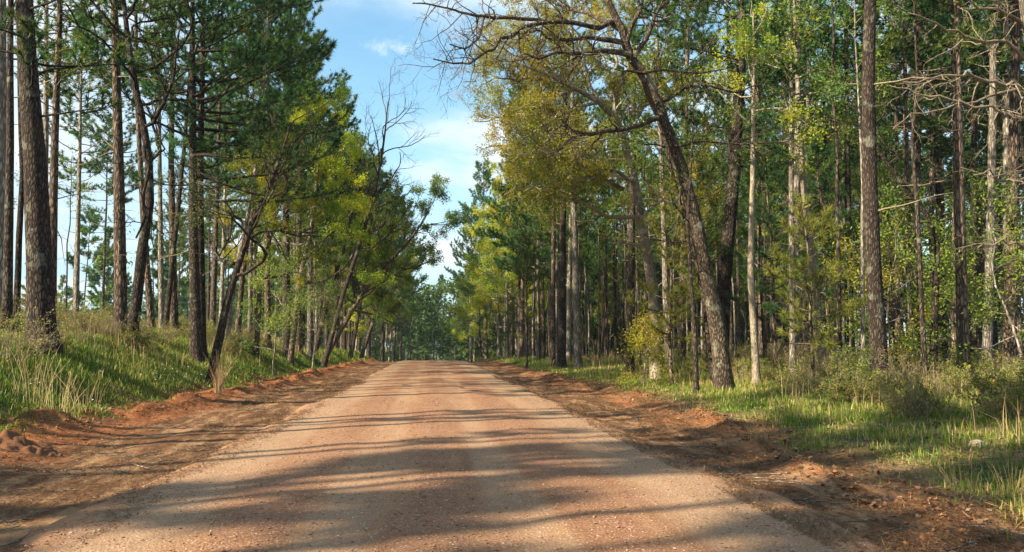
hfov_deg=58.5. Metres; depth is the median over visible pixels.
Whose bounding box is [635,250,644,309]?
slender tree
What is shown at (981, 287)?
slender tree
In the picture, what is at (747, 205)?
pine tree
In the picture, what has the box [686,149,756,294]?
broadleaf tree
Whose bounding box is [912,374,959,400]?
shrub
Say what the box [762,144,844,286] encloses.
broadleaf tree
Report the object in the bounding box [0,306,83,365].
shrub
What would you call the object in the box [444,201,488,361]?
pine tree
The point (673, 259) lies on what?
slender tree
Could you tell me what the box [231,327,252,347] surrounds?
shrub
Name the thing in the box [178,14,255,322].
pine tree
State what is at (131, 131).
pine tree
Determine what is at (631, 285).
pine tree
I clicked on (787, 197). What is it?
pine tree
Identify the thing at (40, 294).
pine tree
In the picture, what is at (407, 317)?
broadleaf tree
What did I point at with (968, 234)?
slender tree
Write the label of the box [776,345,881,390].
shrub
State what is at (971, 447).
dead thatch
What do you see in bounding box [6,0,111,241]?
pine tree
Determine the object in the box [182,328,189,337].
shrub
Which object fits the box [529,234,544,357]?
slender tree
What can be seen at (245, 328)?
shrub
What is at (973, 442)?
stone
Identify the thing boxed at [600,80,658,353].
pine tree
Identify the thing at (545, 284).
broadleaf tree
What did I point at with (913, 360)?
shrub
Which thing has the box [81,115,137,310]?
pine tree
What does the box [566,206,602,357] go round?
slender tree
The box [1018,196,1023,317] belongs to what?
slender tree
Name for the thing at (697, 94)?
pine tree
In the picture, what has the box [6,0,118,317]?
tree
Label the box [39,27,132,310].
pine tree
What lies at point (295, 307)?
sapling
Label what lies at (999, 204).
sapling
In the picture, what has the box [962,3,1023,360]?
pine tree
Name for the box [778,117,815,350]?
pine tree
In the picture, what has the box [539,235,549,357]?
slender tree
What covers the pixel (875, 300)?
pine tree
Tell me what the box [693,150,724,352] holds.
slender tree
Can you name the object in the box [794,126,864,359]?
young pine
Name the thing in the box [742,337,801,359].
shrub
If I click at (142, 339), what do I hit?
shrub
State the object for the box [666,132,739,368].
young pine
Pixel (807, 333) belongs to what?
pine tree
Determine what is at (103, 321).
shrub
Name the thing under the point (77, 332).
shrub
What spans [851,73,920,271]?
pine tree
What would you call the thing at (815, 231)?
pine tree
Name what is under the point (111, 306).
shrub
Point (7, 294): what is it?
pine tree
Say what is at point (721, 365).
oak tree
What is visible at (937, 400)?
shrub
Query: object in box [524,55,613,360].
pine tree
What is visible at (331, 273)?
broadleaf tree
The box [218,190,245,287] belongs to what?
slender tree
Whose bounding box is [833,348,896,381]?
shrub
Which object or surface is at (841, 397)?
shrub
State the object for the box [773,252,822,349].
broadleaf tree
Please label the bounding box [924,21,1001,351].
pine tree
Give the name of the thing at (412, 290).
pine tree
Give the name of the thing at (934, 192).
slender tree
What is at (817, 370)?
shrub
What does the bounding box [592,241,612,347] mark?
slender tree
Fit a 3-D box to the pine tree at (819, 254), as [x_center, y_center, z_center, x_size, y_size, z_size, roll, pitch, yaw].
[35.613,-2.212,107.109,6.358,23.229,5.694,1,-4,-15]
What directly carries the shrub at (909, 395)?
on the ground at (350, 369)
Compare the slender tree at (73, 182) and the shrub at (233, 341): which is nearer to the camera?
the shrub at (233, 341)
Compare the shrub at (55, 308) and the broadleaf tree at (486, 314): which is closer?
the shrub at (55, 308)
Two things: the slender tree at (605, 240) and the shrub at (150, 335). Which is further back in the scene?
the slender tree at (605, 240)
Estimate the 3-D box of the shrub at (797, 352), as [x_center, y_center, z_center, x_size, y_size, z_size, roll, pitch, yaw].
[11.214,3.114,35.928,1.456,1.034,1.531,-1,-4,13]
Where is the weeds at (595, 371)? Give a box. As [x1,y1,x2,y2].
[0,306,1023,457]
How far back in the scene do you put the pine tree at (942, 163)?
51.17 m
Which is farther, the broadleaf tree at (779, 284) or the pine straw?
the broadleaf tree at (779, 284)
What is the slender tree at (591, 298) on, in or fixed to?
on the ground at (350, 369)
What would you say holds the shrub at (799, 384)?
on the ground at (350, 369)
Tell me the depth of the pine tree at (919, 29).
35.85 m
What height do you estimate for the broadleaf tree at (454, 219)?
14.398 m
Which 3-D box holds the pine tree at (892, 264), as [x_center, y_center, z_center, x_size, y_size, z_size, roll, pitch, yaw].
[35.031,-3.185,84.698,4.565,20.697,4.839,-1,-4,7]
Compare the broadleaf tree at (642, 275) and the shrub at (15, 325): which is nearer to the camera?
the shrub at (15, 325)
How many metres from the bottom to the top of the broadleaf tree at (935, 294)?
10.228 m
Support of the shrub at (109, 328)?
on the ground at (350, 369)
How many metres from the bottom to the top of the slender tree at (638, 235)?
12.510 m
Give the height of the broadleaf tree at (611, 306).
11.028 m
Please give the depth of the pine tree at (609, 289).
124.54 m
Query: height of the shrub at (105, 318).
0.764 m
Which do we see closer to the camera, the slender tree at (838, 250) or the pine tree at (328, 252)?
the slender tree at (838, 250)
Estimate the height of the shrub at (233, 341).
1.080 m
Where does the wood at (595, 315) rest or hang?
on the ground at (350, 369)
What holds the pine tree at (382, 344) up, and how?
on the ground at (350, 369)
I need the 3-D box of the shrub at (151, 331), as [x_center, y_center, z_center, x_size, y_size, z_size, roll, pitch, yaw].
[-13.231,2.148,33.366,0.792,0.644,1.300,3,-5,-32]
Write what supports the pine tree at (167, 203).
on the ground at (350, 369)
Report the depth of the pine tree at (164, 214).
96.75 m
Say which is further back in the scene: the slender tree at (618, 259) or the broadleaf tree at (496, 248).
the broadleaf tree at (496, 248)
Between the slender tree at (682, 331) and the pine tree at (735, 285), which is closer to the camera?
the slender tree at (682, 331)
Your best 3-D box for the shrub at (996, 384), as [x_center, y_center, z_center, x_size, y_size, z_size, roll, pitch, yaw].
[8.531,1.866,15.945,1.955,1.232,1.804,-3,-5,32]
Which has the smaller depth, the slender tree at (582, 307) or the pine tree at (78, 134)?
the pine tree at (78, 134)
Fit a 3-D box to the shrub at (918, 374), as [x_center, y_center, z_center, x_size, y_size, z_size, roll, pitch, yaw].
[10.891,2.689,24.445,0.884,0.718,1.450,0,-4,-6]
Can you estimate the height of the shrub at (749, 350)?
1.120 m
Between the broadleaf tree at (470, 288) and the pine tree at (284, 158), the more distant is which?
the broadleaf tree at (470, 288)
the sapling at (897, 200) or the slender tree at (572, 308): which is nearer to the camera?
the sapling at (897, 200)
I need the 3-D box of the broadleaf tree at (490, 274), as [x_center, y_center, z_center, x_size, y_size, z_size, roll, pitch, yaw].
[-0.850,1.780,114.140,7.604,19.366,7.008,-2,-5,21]
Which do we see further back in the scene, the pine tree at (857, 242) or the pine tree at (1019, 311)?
the pine tree at (857, 242)
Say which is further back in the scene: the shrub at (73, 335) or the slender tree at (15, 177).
the slender tree at (15, 177)
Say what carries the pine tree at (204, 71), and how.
on the ground at (350, 369)
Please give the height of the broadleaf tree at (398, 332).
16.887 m
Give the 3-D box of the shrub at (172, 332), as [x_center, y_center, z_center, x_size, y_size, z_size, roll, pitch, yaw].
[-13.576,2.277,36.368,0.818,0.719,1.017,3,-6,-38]
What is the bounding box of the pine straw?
[0,372,1023,551]
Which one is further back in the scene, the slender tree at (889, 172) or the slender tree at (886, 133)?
the slender tree at (889, 172)
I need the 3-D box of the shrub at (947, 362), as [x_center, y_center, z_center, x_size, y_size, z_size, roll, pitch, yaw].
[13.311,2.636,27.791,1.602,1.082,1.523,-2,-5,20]
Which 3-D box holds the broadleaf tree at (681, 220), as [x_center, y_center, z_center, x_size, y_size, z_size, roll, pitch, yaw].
[5.102,-2.178,30.951,3.379,12.437,4.496,-4,-6,41]
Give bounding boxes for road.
[19,360,886,551]
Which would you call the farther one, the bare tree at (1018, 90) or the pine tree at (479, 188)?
the pine tree at (479, 188)
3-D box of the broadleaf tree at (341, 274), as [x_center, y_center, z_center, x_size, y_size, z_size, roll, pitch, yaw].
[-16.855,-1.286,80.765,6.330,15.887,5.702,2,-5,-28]
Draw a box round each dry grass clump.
[1,342,60,404]
[23,359,85,416]
[55,375,109,411]
[205,351,252,393]
[671,383,712,409]
[738,414,772,439]
[934,419,982,498]
[987,461,1023,496]
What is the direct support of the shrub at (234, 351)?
on the ground at (350, 369)
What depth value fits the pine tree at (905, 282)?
95.34 m
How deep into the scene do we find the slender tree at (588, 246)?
62.33 m
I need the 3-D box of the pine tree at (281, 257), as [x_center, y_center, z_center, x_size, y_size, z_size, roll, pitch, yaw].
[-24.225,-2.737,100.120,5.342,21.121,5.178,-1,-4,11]
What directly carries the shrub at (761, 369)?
on the ground at (350, 369)
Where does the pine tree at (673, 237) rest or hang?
on the ground at (350, 369)
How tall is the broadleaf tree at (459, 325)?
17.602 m
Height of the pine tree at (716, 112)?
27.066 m
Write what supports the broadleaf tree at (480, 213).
on the ground at (350, 369)
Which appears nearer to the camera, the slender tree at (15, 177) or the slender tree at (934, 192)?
the slender tree at (15, 177)
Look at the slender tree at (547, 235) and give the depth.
67.68 m
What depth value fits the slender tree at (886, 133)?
31.54 m
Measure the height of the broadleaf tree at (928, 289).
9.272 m
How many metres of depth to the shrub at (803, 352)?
35.72 m
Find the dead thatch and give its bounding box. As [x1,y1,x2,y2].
[0,338,1023,530]
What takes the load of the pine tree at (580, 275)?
on the ground at (350, 369)
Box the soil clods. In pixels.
[0,368,1016,551]
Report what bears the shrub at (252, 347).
on the ground at (350, 369)
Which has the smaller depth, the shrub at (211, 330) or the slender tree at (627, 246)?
the shrub at (211, 330)
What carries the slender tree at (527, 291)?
on the ground at (350, 369)
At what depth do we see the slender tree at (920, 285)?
25.36 m
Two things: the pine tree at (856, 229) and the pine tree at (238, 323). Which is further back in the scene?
the pine tree at (856, 229)
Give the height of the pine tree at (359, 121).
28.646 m
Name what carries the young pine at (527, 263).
on the ground at (350, 369)
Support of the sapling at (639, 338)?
on the ground at (350, 369)
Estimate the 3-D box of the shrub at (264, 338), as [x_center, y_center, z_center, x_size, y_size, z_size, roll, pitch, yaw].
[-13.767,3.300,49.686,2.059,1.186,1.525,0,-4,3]
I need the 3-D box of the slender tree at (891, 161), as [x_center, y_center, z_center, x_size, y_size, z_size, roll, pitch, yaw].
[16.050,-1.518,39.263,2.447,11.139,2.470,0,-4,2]
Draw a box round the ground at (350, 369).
[0,338,1023,551]
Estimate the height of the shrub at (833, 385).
1.049 m
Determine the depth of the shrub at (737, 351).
44.65 m
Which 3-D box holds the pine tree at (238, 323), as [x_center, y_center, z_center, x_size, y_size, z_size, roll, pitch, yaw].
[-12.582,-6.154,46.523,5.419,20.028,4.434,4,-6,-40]
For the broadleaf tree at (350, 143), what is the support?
on the ground at (350, 369)
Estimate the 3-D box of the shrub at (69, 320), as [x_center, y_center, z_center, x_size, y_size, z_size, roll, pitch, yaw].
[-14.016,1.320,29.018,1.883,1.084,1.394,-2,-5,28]
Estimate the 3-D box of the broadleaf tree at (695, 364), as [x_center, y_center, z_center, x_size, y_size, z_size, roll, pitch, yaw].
[4.768,-1.213,25.941,3.339,9.841,3.862,2,-5,-27]
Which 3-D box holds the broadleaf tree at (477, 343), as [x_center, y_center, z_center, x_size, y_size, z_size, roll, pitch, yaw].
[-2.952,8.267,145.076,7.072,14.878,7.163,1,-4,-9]
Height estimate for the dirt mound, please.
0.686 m
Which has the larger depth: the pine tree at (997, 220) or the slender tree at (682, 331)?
the pine tree at (997, 220)
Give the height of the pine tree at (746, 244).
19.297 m
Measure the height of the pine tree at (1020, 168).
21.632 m
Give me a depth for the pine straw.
10.71 m
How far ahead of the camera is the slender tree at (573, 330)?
73.42 m
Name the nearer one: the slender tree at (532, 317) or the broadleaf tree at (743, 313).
the slender tree at (532, 317)
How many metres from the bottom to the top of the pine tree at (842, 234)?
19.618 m
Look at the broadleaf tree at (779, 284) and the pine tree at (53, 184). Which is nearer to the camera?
the pine tree at (53, 184)
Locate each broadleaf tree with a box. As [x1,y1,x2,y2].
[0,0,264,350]
[134,64,361,385]
[209,102,342,355]
[254,168,352,315]
[257,72,388,365]
[279,180,348,334]
[292,212,361,345]
[313,153,427,358]
[316,159,349,310]
[318,189,369,347]
[321,62,441,367]
[322,171,469,354]
[332,214,372,344]
[341,212,411,357]
[346,234,373,347]
[361,270,413,358]
[365,288,407,360]
[375,305,405,361]
[378,266,416,361]
[385,256,405,361]
[449,271,477,360]
[449,281,480,360]
[452,218,531,356]
[452,275,488,360]
[456,275,503,350]
[459,238,497,359]
[463,267,496,358]
[469,158,525,356]
[470,200,548,356]
[471,249,509,354]
[472,291,502,359]
[473,218,517,356]
[474,202,549,354]
[482,181,518,345]
[483,225,505,303]
[491,232,529,331]
[529,244,584,304]
[571,302,595,350]
[581,258,635,353]
[590,34,720,382]
[598,58,738,393]
[617,258,662,353]
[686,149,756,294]
[690,270,716,342]
[697,0,835,382]
[714,199,774,350]
[733,263,769,334]
[733,268,769,341]
[743,218,786,351]
[751,0,888,366]
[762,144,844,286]
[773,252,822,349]
[785,289,824,326]
[791,46,983,371]
[891,154,978,349]
[922,258,949,327]
[923,241,969,322]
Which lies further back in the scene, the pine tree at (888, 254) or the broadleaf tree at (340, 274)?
the broadleaf tree at (340, 274)
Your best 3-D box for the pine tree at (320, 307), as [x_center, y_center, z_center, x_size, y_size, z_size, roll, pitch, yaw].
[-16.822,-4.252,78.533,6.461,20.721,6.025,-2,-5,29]
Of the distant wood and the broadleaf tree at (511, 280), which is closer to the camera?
the broadleaf tree at (511, 280)
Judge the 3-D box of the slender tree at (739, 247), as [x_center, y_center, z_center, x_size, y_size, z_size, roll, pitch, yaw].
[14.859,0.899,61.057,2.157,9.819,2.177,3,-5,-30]
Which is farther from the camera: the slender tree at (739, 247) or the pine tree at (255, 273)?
the pine tree at (255, 273)
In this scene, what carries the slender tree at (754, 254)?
on the ground at (350, 369)
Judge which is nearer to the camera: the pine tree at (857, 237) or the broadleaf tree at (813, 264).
the broadleaf tree at (813, 264)
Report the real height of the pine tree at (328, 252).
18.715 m
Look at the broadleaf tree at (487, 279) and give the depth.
126.78 m
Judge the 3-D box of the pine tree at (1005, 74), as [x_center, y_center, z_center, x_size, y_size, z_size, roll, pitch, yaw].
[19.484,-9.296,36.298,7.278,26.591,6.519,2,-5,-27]
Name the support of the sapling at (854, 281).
on the ground at (350, 369)
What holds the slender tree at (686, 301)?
on the ground at (350, 369)
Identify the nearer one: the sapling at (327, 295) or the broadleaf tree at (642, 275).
the sapling at (327, 295)
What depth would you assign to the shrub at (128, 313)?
30.70 m
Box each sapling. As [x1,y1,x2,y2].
[232,247,326,375]
[261,226,359,367]
[610,296,674,385]
[806,206,943,366]
[826,151,990,362]
[831,172,973,373]
[895,197,1023,363]
[902,158,1023,370]
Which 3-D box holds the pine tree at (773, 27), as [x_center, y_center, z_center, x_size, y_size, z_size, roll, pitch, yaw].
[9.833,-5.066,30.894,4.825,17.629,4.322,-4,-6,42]
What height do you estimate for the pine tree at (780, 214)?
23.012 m
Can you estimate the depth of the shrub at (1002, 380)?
15.37 m
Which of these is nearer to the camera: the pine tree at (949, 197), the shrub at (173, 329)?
the shrub at (173, 329)
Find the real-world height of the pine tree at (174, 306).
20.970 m
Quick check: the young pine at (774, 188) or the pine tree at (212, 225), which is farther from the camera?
the pine tree at (212, 225)
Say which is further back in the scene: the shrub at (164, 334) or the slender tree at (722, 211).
the slender tree at (722, 211)
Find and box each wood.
[21,192,391,361]
[141,238,590,361]
[466,124,1023,360]
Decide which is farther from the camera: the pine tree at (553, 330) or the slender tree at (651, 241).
the slender tree at (651, 241)
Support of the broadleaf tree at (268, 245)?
on the ground at (350, 369)
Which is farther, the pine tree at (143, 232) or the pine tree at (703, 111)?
the pine tree at (703, 111)
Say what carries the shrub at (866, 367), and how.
on the ground at (350, 369)
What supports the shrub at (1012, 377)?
on the ground at (350, 369)
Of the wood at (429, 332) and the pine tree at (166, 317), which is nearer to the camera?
the pine tree at (166, 317)
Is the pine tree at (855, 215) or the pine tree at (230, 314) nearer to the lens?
the pine tree at (230, 314)
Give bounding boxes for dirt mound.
[0,429,62,456]
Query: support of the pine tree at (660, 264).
on the ground at (350, 369)
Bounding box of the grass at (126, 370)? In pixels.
[0,321,1023,551]
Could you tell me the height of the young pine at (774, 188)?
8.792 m
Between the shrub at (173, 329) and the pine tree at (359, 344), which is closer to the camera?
the shrub at (173, 329)
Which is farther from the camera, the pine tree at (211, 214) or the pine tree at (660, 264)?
the pine tree at (660, 264)
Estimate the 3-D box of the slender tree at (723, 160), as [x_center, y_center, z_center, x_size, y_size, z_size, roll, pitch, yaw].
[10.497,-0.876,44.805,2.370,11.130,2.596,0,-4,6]
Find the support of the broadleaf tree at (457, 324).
on the ground at (350, 369)
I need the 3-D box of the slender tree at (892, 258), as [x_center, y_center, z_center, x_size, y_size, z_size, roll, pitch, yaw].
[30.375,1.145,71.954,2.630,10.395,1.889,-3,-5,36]
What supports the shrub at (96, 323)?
on the ground at (350, 369)
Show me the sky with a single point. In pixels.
(367, 32)
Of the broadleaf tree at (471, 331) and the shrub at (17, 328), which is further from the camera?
the broadleaf tree at (471, 331)
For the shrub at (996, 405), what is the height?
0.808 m
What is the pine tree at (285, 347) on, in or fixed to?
on the ground at (350, 369)
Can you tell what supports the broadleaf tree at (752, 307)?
on the ground at (350, 369)
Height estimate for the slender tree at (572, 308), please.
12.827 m
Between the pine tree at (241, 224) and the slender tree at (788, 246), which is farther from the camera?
the pine tree at (241, 224)
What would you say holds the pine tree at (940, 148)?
on the ground at (350, 369)
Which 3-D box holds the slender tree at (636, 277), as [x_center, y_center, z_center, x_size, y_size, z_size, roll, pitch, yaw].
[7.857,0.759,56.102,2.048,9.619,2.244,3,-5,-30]
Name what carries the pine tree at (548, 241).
on the ground at (350, 369)
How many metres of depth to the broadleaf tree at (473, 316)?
149.59 m
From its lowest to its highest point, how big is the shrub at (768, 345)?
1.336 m
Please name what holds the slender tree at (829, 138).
on the ground at (350, 369)
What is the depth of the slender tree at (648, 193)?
48.96 m
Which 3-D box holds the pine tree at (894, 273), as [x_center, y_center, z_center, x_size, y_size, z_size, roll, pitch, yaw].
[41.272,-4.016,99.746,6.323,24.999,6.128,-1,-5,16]
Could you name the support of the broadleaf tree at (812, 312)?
on the ground at (350, 369)
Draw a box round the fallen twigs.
[0,345,1023,550]
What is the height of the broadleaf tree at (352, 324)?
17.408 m
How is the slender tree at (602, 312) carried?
on the ground at (350, 369)
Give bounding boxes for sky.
[6,0,1023,346]
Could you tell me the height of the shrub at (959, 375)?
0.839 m
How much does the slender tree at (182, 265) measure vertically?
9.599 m
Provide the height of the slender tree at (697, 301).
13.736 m
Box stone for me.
[969,439,986,446]
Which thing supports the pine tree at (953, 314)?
on the ground at (350, 369)
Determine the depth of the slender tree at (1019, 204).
47.75 m
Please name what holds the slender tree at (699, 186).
on the ground at (350, 369)
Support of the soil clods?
on the ground at (350, 369)
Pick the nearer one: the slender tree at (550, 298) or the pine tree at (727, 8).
the pine tree at (727, 8)
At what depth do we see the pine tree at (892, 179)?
64.86 m
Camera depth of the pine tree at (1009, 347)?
28.71 m
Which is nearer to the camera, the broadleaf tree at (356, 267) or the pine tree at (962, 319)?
the pine tree at (962, 319)
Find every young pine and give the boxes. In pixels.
[509,231,547,367]
[625,177,712,383]
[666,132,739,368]
[718,139,808,373]
[762,187,866,384]
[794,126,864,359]
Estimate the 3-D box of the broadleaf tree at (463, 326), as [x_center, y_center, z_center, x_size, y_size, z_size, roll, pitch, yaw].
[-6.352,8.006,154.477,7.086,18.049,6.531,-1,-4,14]
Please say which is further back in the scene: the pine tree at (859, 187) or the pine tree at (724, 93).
the pine tree at (859, 187)
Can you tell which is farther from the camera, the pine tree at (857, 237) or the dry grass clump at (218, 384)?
the pine tree at (857, 237)
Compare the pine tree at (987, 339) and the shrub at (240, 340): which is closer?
the pine tree at (987, 339)
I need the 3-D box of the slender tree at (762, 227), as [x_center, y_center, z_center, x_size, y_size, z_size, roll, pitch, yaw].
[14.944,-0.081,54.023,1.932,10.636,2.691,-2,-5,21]
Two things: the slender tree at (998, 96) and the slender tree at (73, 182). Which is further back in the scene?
the slender tree at (73, 182)
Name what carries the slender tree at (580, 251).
on the ground at (350, 369)
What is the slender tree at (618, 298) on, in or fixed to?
on the ground at (350, 369)
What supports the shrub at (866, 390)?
on the ground at (350, 369)
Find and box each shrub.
[0,292,80,331]
[0,305,25,334]
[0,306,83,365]
[1,318,73,356]
[2,311,25,331]
[14,292,82,327]
[21,298,84,324]
[56,301,108,329]
[57,321,87,343]
[59,317,98,342]
[59,330,67,343]
[65,308,127,334]
[71,308,92,324]
[73,318,109,335]
[74,313,111,330]
[84,309,155,339]
[86,303,113,316]
[89,310,108,323]
[91,312,112,325]
[97,319,122,338]
[111,312,163,352]
[139,328,169,349]
[140,326,162,339]
[142,321,180,341]
[151,318,184,340]
[156,314,185,325]
[159,325,181,337]
[176,319,217,343]
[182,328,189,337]
[206,314,218,340]
[206,324,242,349]
[222,330,242,347]
[222,340,240,353]
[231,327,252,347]
[233,319,262,336]
[233,333,248,347]
[239,338,262,352]
[241,327,253,338]
[251,328,278,345]
[662,344,691,358]
[663,360,687,375]
[675,346,708,367]
[676,355,709,374]
[729,341,746,361]
[733,359,751,383]
[738,342,750,356]
[741,349,770,366]
[741,357,772,378]
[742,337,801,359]
[745,338,788,353]
[759,339,810,364]
[762,360,824,395]
[766,359,798,386]
[769,337,830,368]
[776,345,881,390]
[779,345,810,363]
[780,347,851,395]
[796,345,815,361]
[796,348,849,367]
[803,357,841,381]
[815,361,891,403]
[821,379,853,403]
[827,366,864,389]
[829,365,876,389]
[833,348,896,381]
[834,370,875,402]
[836,340,926,385]
[838,371,891,406]
[868,362,944,403]
[872,365,969,420]
[886,377,937,417]
[887,341,939,377]
[893,377,957,416]
[896,345,927,370]
[907,364,943,385]
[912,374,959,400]
[921,352,978,375]
[921,360,965,392]
[936,360,982,391]
[939,359,1023,394]
[943,350,1023,415]
[949,346,1001,374]
[970,365,1023,419]
[971,377,1023,423]
[975,368,1023,417]
[979,372,1021,396]
[985,360,1018,378]
[992,372,1016,398]
[995,352,1021,370]
[1008,358,1023,380]
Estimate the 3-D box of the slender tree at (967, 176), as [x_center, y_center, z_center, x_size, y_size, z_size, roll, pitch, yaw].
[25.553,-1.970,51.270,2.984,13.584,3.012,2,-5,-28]
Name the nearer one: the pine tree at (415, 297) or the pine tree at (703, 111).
the pine tree at (703, 111)
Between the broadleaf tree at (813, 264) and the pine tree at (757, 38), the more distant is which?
the pine tree at (757, 38)
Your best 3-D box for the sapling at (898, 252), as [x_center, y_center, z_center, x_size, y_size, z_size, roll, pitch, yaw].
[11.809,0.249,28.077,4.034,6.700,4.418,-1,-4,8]
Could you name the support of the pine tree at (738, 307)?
on the ground at (350, 369)
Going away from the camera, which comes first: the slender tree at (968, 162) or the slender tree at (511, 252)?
the slender tree at (968, 162)
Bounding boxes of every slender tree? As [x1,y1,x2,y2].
[14,152,19,208]
[58,144,97,313]
[176,226,187,320]
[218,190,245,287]
[254,203,282,289]
[499,271,510,355]
[502,251,515,355]
[510,233,540,326]
[517,299,529,355]
[524,207,555,359]
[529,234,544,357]
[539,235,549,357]
[545,242,550,326]
[547,233,566,340]
[554,211,590,263]
[566,204,595,255]
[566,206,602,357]
[566,226,586,357]
[566,264,585,339]
[567,151,604,291]
[577,181,622,364]
[580,212,604,357]
[580,229,596,317]
[580,249,592,355]
[583,278,596,318]
[587,266,602,353]
[589,211,618,355]
[590,93,624,362]
[590,224,623,356]
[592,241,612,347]
[594,219,617,353]
[597,276,610,353]
[599,237,626,356]
[600,202,627,323]
[601,149,646,338]
[602,177,637,355]
[611,220,641,258]
[614,235,642,345]
[615,138,665,366]
[622,222,656,358]
[626,136,664,239]
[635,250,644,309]
[646,155,685,362]
[649,165,693,350]
[650,214,668,273]
[656,182,693,347]
[665,115,709,364]
[670,225,689,352]
[692,168,720,277]
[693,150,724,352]
[696,178,721,347]
[701,148,745,360]
[703,173,738,275]
[709,150,745,214]
[715,234,744,267]
[717,99,788,358]
[735,206,756,306]
[738,139,783,330]
[739,148,788,363]
[754,193,779,313]
[770,196,789,338]
[776,0,897,370]
[800,0,899,363]
[800,115,858,313]
[800,162,834,352]
[802,51,860,358]
[804,75,859,213]
[810,44,861,355]
[822,45,897,176]
[829,149,860,327]
[832,147,859,350]
[850,117,909,349]
[860,135,902,243]
[876,0,1002,378]
[882,142,930,358]
[884,228,905,259]
[900,208,926,240]
[910,130,951,342]
[921,61,987,166]
[934,130,984,205]
[961,0,1023,250]
[964,130,1001,266]
[965,214,969,248]
[967,213,985,331]
[979,74,1023,294]
[983,144,1021,200]
[983,213,998,254]
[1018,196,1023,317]
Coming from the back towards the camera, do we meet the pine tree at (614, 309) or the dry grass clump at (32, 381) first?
the pine tree at (614, 309)
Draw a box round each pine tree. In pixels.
[0,0,18,313]
[0,0,63,333]
[0,0,149,355]
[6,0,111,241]
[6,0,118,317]
[14,0,122,323]
[38,2,113,315]
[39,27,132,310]
[61,0,199,334]
[72,46,156,283]
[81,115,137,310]
[89,0,355,364]
[92,0,189,328]
[105,0,330,359]
[111,0,197,327]
[119,0,224,331]
[126,0,236,328]
[151,165,188,294]
[165,136,214,323]
[175,0,252,333]
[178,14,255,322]
[183,122,229,326]
[188,102,245,285]
[204,103,237,315]
[204,192,231,320]
[205,0,321,344]
[213,25,283,335]
[217,0,323,334]
[226,173,264,332]
[232,0,305,347]
[234,90,281,330]
[235,99,278,270]
[244,3,349,353]
[244,74,327,255]
[253,0,358,355]
[273,169,297,326]
[283,29,358,359]
[292,113,354,344]
[294,68,332,346]
[306,132,360,349]
[313,147,392,353]
[315,101,371,349]
[322,144,375,350]
[324,87,387,348]
[340,152,376,349]
[347,165,392,352]
[349,156,402,357]
[357,154,405,354]
[365,141,403,357]
[371,187,413,361]
[376,211,413,361]
[381,181,423,354]
[385,205,421,361]
[397,199,428,360]
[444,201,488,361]
[454,157,502,359]
[468,184,506,356]
[471,76,546,357]
[477,80,550,358]
[480,175,530,355]
[497,189,555,355]
[498,109,586,357]
[502,112,582,360]
[503,0,608,368]
[506,81,540,356]
[515,25,594,365]
[520,122,591,359]
[521,113,577,319]
[524,0,620,367]
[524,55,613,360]
[525,144,587,302]
[549,119,597,359]
[566,233,595,310]
[572,0,681,372]
[579,230,595,354]
[580,206,602,348]
[584,112,625,353]
[585,177,622,329]
[586,81,645,357]
[586,221,617,339]
[597,0,713,369]
[600,77,657,359]
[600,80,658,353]
[612,145,651,344]
[631,0,734,362]
[643,110,680,352]
[643,145,671,344]
[644,200,679,351]
[647,82,725,351]
[651,0,721,351]
[653,215,679,288]
[658,151,695,293]
[665,0,820,346]
[685,0,764,356]
[695,78,730,286]
[695,170,718,341]
[707,133,747,262]
[707,170,743,270]
[712,99,755,349]
[714,0,794,344]
[715,237,743,337]
[721,0,805,359]
[727,122,781,301]
[732,0,862,372]
[733,183,748,345]
[741,97,783,337]
[743,2,822,322]
[743,174,784,350]
[746,0,857,353]
[747,20,822,289]
[756,125,783,347]
[757,0,850,356]
[763,15,834,353]
[772,236,787,349]
[778,40,852,304]
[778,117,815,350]
[784,2,859,355]
[791,0,896,357]
[800,166,822,287]
[810,164,841,303]
[817,96,860,296]
[818,123,860,347]
[819,155,860,250]
[821,259,834,349]
[822,0,964,361]
[827,0,911,355]
[834,2,909,280]
[839,0,983,351]
[840,128,890,302]
[840,200,860,299]
[848,0,941,356]
[850,67,925,356]
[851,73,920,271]
[851,84,902,292]
[861,0,952,383]
[875,0,961,357]
[875,0,980,357]
[877,74,910,349]
[877,133,900,326]
[879,8,982,357]
[879,154,904,339]
[884,207,924,325]
[892,1,1020,362]
[900,0,1019,379]
[908,12,977,349]
[909,48,969,290]
[920,0,1023,366]
[921,130,969,283]
[923,0,1023,362]
[923,0,1023,362]
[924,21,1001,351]
[940,2,1002,302]
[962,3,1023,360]
[963,71,1002,350]
[965,18,1023,269]
[965,35,1023,356]
[967,0,1023,369]
[980,175,1002,273]
[983,18,1023,285]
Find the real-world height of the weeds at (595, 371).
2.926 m
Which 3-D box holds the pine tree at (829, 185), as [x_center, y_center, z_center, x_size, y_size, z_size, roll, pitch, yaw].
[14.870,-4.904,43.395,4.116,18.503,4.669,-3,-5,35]
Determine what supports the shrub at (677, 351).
on the ground at (350, 369)
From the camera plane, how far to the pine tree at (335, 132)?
82.44 m
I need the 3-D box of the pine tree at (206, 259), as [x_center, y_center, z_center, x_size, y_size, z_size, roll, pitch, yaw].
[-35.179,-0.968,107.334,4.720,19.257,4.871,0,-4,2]
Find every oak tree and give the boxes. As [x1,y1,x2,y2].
[392,0,788,389]
[441,0,726,380]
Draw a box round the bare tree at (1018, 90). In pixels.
[874,0,1023,262]
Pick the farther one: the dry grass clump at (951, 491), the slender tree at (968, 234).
the slender tree at (968, 234)

